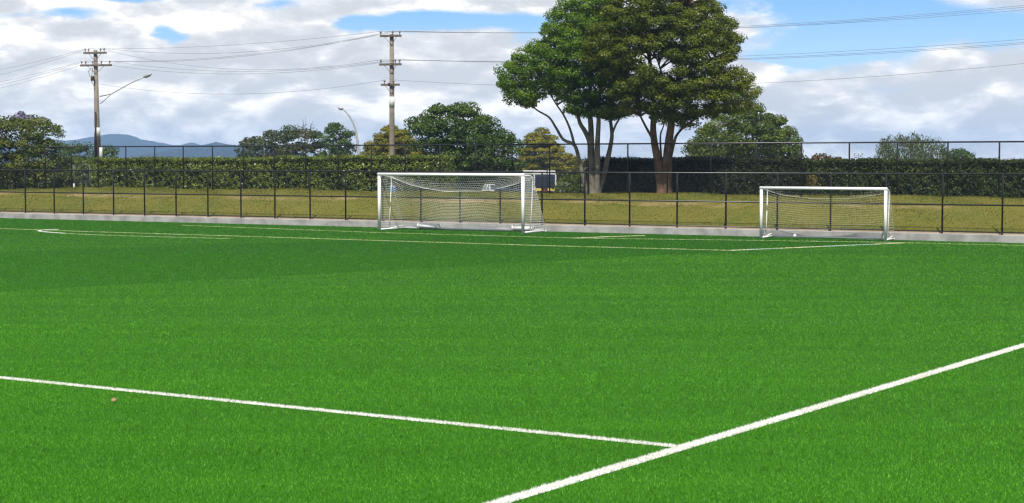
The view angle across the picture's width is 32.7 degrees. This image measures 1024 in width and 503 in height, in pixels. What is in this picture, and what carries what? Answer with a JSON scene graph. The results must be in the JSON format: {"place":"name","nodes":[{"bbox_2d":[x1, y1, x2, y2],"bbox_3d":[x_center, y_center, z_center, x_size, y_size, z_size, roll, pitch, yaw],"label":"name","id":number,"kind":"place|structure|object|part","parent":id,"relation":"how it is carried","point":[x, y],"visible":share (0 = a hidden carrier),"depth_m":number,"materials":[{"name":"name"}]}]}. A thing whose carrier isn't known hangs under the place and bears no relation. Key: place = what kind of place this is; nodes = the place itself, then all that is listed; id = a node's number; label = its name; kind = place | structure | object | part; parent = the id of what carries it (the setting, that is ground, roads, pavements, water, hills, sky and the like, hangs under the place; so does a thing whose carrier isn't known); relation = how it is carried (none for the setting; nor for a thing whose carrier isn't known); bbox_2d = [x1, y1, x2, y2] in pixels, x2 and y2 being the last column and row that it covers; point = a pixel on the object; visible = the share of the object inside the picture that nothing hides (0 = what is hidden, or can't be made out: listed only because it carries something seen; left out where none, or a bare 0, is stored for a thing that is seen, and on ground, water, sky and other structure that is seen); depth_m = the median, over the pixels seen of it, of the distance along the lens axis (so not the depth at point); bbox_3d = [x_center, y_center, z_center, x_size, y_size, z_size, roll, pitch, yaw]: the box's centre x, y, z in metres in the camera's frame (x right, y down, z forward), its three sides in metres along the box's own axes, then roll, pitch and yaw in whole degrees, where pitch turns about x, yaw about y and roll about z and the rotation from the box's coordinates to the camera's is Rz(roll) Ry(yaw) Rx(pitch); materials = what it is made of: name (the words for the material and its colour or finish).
{"place":"outdoors","nodes":[
{"label":"outdoors","id":0,"kind":"place"},
{"bbox_2d":[123,142,327,157],"bbox_3d":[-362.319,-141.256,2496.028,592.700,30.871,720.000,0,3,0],"label":"hill","id":1,"kind":"structure","parent":0,"point":[178,153],"depth_m":2339.55,"materials":[{"name":"blue"}]},
{"bbox_2d":[0,134,583,162],"bbox_3d":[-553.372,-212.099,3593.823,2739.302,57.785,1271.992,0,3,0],"label":"hill","id":2,"kind":"structure","parent":0,"point":[119,140],"depth_m":3259.97,"materials":[{"name":"blue"}]},
{"bbox_2d":[297,117,316,143],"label":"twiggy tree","id":3,"kind":"object","parent":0,"point":[305,127],"visible":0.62,"depth_m":151.66,"materials":[{"name":"green plant"}]},
{"bbox_2d":[0,161,1020,191],"bbox_3d":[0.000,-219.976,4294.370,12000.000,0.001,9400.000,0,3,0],"label":"ground","id":4,"kind":"structure","parent":0,"point":[447,168],"depth_m":348.85,"materials":[{"name":"green plant"}]},
{"bbox_2d":[946,147,975,159],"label":"dark tree","id":5,"kind":"object","parent":4,"relation":"on","point":[956,154],"visible":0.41,"depth_m":180.55,"materials":[{"name":"green plant"}]},
{"bbox_2d":[0,218,1023,502],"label":"pitch","id":6,"kind":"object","parent":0,"point":[822,368],"visible":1,"depth_m":26.19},
{"bbox_2d":[37,229,65,233],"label":"white arc","id":7,"kind":"object","parent":6,"relation":"on","point":[49,232],"visible":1,"depth_m":74.19,"materials":[{"name":"white paint"}]},
{"bbox_2d":[67,233,229,238],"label":"pale arc","id":8,"kind":"object","parent":6,"relation":"on","point":[147,236],"visible":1,"depth_m":69.30,"materials":[{"name":"white paint"}]},
{"bbox_2d":[0,376,676,446],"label":"cross line","id":9,"kind":"object","parent":6,"relation":"on","point":[368,414],"visible":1,"depth_m":20.84,"materials":[{"name":"white paint"}]},
{"bbox_2d":[1,228,729,250],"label":"cross line","id":10,"kind":"object","parent":6,"relation":"on","point":[360,239],"visible":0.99,"depth_m":65.98,"materials":[{"name":"white paint"}]},
{"bbox_2d":[377,173,545,233],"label":"football goal","id":11,"kind":"object","parent":6,"relation":"on","point":[523,228],"visible":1,"depth_m":74.64,"materials":[{"name":"white metal"}]},
{"bbox_2d":[0,213,1023,242],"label":"concrete upstand","id":12,"kind":"object","parent":6,"relation":"on","point":[756,233],"visible":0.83,"depth_m":73.71,"materials":[{"name":"grey concrete"}]},
{"bbox_2d":[0,169,1023,234],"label":"chain link fence","id":13,"kind":"object","parent":12,"relation":"on","point":[676,200],"visible":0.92,"depth_m":74.47,"materials":[{"name":"black metal"}]},
{"bbox_2d":[186,225,1020,245],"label":"goal line","id":14,"kind":"object","parent":6,"relation":"on","point":[593,238],"visible":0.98,"depth_m":67.63,"materials":[{"name":"white paint"}]},
{"bbox_2d":[578,235,642,237],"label":"yellow area line","id":15,"kind":"object","parent":6,"relation":"on","point":[609,236],"visible":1,"depth_m":69.08,"materials":[{"name":"paint"}]},
{"bbox_2d":[482,343,1023,502],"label":"touch line","id":16,"kind":"object","parent":6,"relation":"on","point":[609,468],"visible":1,"depth_m":19.22,"materials":[{"name":"white paint"}]},
{"bbox_2d":[730,243,895,250],"bbox_3d":[10.851,-0.185,61.219,8.811,0.036,0.149,-2,4,-37],"label":"area line","id":17,"kind":"object","parent":6,"relation":"on","point":[816,246],"visible":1,"depth_m":61.04,"materials":[{"name":"white paint"}]},
{"bbox_2d":[759,186,894,240],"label":"football goal","id":18,"kind":"object","parent":6,"relation":"on","point":[885,225],"visible":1,"depth_m":66.99,"materials":[{"name":"white metal"}]},
{"bbox_2d":[0,187,1023,234],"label":"grass bank","id":19,"kind":"structure","parent":0,"point":[991,221],"depth_m":77.01,"materials":[{"name":"green plant"}]},
{"bbox_2d":[11,111,37,159],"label":"jacaranda tree","id":20,"kind":"object","parent":19,"relation":"on","point":[21,114],"visible":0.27,"depth_m":113.06,"materials":[{"name":"purple plant"}]},
{"bbox_2d":[0,114,76,189],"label":"flowering tree","id":21,"kind":"object","parent":19,"relation":"on","point":[16,159],"visible":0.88,"depth_m":106.48,"materials":[{"name":"green plant"}]},
{"bbox_2d":[48,156,94,186],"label":"boundary shrub","id":22,"kind":"object","parent":19,"relation":"on","point":[77,162],"visible":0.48,"depth_m":108.21,"materials":[{"name":"green plant"}]},
{"bbox_2d":[73,165,89,186],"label":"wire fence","id":23,"kind":"object","parent":19,"relation":"on","point":[80,176],"visible":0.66,"depth_m":101.62,"materials":[{"name":"metal"}]},
{"bbox_2d":[54,140,119,180],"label":"shadow tree","id":24,"kind":"object","parent":19,"relation":"on","point":[112,150],"visible":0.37,"depth_m":148.92,"materials":[{"name":"green plant"}]},
{"bbox_2d":[80,48,151,166],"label":"utility pole","id":25,"kind":"object","parent":19,"relation":"on","point":[97,139],"visible":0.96,"depth_m":115.78,"materials":[{"name":"metal"}]},
{"bbox_2d":[104,49,376,69],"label":"power line","id":26,"kind":"object","parent":25,"relation":"attached to","point":[242,69],"visible":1,"depth_m":108.91,"materials":[{"name":"black metal"}]},
{"bbox_2d":[87,60,393,73],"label":"power line","id":27,"kind":"object","parent":25,"relation":"attached to","point":[259,73],"visible":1,"depth_m":108.29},
{"bbox_2d":[119,60,389,71],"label":"power line","id":28,"kind":"object","parent":25,"relation":"attached to","point":[249,71],"visible":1,"depth_m":109.28,"materials":[{"name":"black metal"}]},
{"bbox_2d":[90,153,457,190],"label":"clipped hedge","id":29,"kind":"object","parent":19,"relation":"on","point":[147,163],"visible":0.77,"depth_m":93.67,"materials":[{"name":"green plant"}]},
{"bbox_2d":[234,124,323,157],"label":"red tipped tree","id":30,"kind":"object","parent":19,"relation":"on","point":[283,138],"visible":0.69,"depth_m":148.38,"materials":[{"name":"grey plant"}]},
{"bbox_2d":[315,122,360,156],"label":"round tree","id":31,"kind":"object","parent":19,"relation":"on","point":[337,128],"visible":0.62,"depth_m":144.72,"materials":[{"name":"green plant"}]},
{"bbox_2d":[338,106,359,154],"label":"street lamp","id":32,"kind":"object","parent":19,"relation":"on","point":[354,126],"visible":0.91,"depth_m":111.69,"materials":[{"name":"grey metal"}]},
{"bbox_2d":[360,125,420,157],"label":"golden conifer","id":33,"kind":"object","parent":19,"relation":"on","point":[401,137],"visible":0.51,"depth_m":140.24,"materials":[{"name":"yellow plant"}]},
{"bbox_2d":[379,31,401,155],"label":"utility pole","id":34,"kind":"object","parent":19,"relation":"on","point":[391,84],"visible":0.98,"depth_m":103.37,"materials":[{"name":"metal"}]},
{"bbox_2d":[103,80,382,93],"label":"power line","id":35,"kind":"object","parent":34,"relation":"attached to","point":[255,93],"visible":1,"depth_m":108.54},
{"bbox_2d":[104,32,385,53],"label":"power line","id":36,"kind":"object","parent":34,"relation":"attached to","point":[236,52],"visible":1,"depth_m":110.73,"materials":[{"name":"black metal"}]},
{"bbox_2d":[110,31,397,61],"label":"power line","id":37,"kind":"object","parent":34,"relation":"attached to","point":[238,55],"visible":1,"depth_m":109.50,"materials":[{"name":"black metal"}]},
{"bbox_2d":[135,31,379,48],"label":"power line","id":38,"kind":"object","parent":34,"relation":"attached to","point":[252,43],"visible":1,"depth_m":108.35,"materials":[{"name":"black metal"}]},
{"bbox_2d":[157,32,386,61],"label":"power line","id":39,"kind":"object","parent":34,"relation":"attached to","point":[267,53],"visible":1,"depth_m":108.27,"materials":[{"name":"black metal"}]},
{"bbox_2d":[384,5,1023,32],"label":"power line","id":40,"kind":"object","parent":34,"relation":"attached to","point":[740,26],"visible":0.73,"depth_m":89.94,"materials":[{"name":"black metal"}]},
{"bbox_2d":[396,44,1017,62],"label":"power line","id":41,"kind":"object","parent":34,"relation":"attached to","point":[822,56],"visible":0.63,"depth_m":89.16,"materials":[{"name":"black metal"}]},
{"bbox_2d":[400,42,1023,61],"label":"power line","id":42,"kind":"object","parent":34,"relation":"attached to","point":[764,57],"visible":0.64,"depth_m":90.26,"materials":[{"name":"black metal"}]},
{"bbox_2d":[400,63,1023,84],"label":"power line","id":43,"kind":"object","parent":34,"relation":"attached to","point":[791,81],"visible":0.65,"depth_m":89.19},
{"bbox_2d":[404,7,1022,32],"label":"power line","id":44,"kind":"object","parent":34,"relation":"attached to","point":[813,23],"visible":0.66,"depth_m":89.17,"materials":[{"name":"black metal"}]},
{"bbox_2d":[416,10,1017,32],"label":"power line","id":45,"kind":"object","parent":34,"relation":"attached to","point":[756,27],"visible":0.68,"depth_m":90.15,"materials":[{"name":"black metal"}]},
{"bbox_2d":[411,39,1023,60],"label":"power line","id":46,"kind":"object","parent":34,"relation":"attached to","point":[817,52],"visible":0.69,"depth_m":89.07,"materials":[{"name":"black metal"}]},
{"bbox_2d":[403,101,525,190],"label":"evergreen tree","id":47,"kind":"object","parent":19,"relation":"on","point":[477,123],"visible":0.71,"depth_m":97.32,"materials":[{"name":"green plant"}]},
{"bbox_2d":[450,169,494,189],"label":"boundary shrub","id":48,"kind":"object","parent":19,"relation":"on","point":[481,184],"depth_m":190.40,"materials":[{"name":"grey plant"}]},
{"bbox_2d":[482,184,495,190],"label":"parked car","id":49,"kind":"object","parent":19,"relation":"on","point":[485,188],"visible":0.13,"depth_m":174.56,"materials":[{"name":"white paint"}]},
{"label":"window glass","id":50,"kind":"part","parent":49,"relation":"part of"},
{"bbox_2d":[494,170,558,191],"bbox_3d":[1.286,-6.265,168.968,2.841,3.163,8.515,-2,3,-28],"label":"car","id":51,"kind":"object","parent":19,"relation":"on","point":[538,177],"visible":0.36,"depth_m":165.74,"materials":[{"name":"blue paint"}]},
{"bbox_2d":[45,141,1023,196],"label":"chain link fence","id":52,"kind":"object","parent":19,"relation":"on","point":[588,156],"visible":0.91,"depth_m":83.39,"materials":[{"name":"black metal"}]},
{"bbox_2d":[519,164,580,192],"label":"wire fence","id":53,"kind":"object","parent":19,"relation":"on","point":[547,173],"visible":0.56,"depth_m":86.87,"materials":[{"name":"metal"}]},
{"bbox_2d":[517,127,585,180],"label":"golden conifer","id":54,"kind":"object","parent":19,"relation":"on","point":[538,136],"visible":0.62,"depth_m":185.54,"materials":[{"name":"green plant"}]},
{"bbox_2d":[493,0,638,192],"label":"broadleaf tree","id":55,"kind":"object","parent":19,"relation":"on","point":[564,81],"visible":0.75,"depth_m":82.02,"materials":[{"name":"green plant"}]},
{"bbox_2d":[551,173,583,191],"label":"boundary shrub","id":56,"kind":"object","parent":19,"relation":"on","point":[568,182],"visible":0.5,"depth_m":100.38,"materials":[{"name":"green plant"}]},
{"bbox_2d":[577,0,762,192],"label":"broadleaf tree","id":57,"kind":"object","parent":19,"relation":"on","point":[671,20],"visible":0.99,"depth_m":79.76,"materials":[{"name":"green plant"}]},
{"bbox_2d":[581,155,810,194],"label":"clipped hedge","id":58,"kind":"object","parent":19,"relation":"on","point":[648,161],"visible":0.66,"depth_m":81.68,"materials":[{"name":"green plant"}]},
{"bbox_2d":[680,102,808,160],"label":"domed tree","id":59,"kind":"object","parent":19,"relation":"on","point":[753,121],"visible":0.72,"depth_m":109.79,"materials":[{"name":"green plant"}]},
{"bbox_2d":[806,175,820,194],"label":"yellow leaved shrub","id":60,"kind":"object","parent":19,"relation":"on","point":[812,182],"visible":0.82,"depth_m":78.35,"materials":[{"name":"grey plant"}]},
{"bbox_2d":[811,153,833,159],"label":"russet shrub","id":61,"kind":"object","parent":19,"relation":"on","point":[820,157],"visible":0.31,"depth_m":119.52,"materials":[{"name":"brown plant"}]},
{"bbox_2d":[872,131,950,161],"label":"weeping tree","id":62,"kind":"object","parent":19,"relation":"on","point":[928,150],"visible":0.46,"depth_m":148.55,"materials":[{"name":"green plant"}]},
{"bbox_2d":[802,156,1023,197],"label":"clipped hedge","id":63,"kind":"object","parent":19,"relation":"on","point":[985,166],"visible":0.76,"depth_m":76.43,"materials":[{"name":"green plant"}]},
{"bbox_2d":[0,0,1023,159],"label":"sky","id":64,"kind":"structure","parent":0,"point":[978,103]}
]}

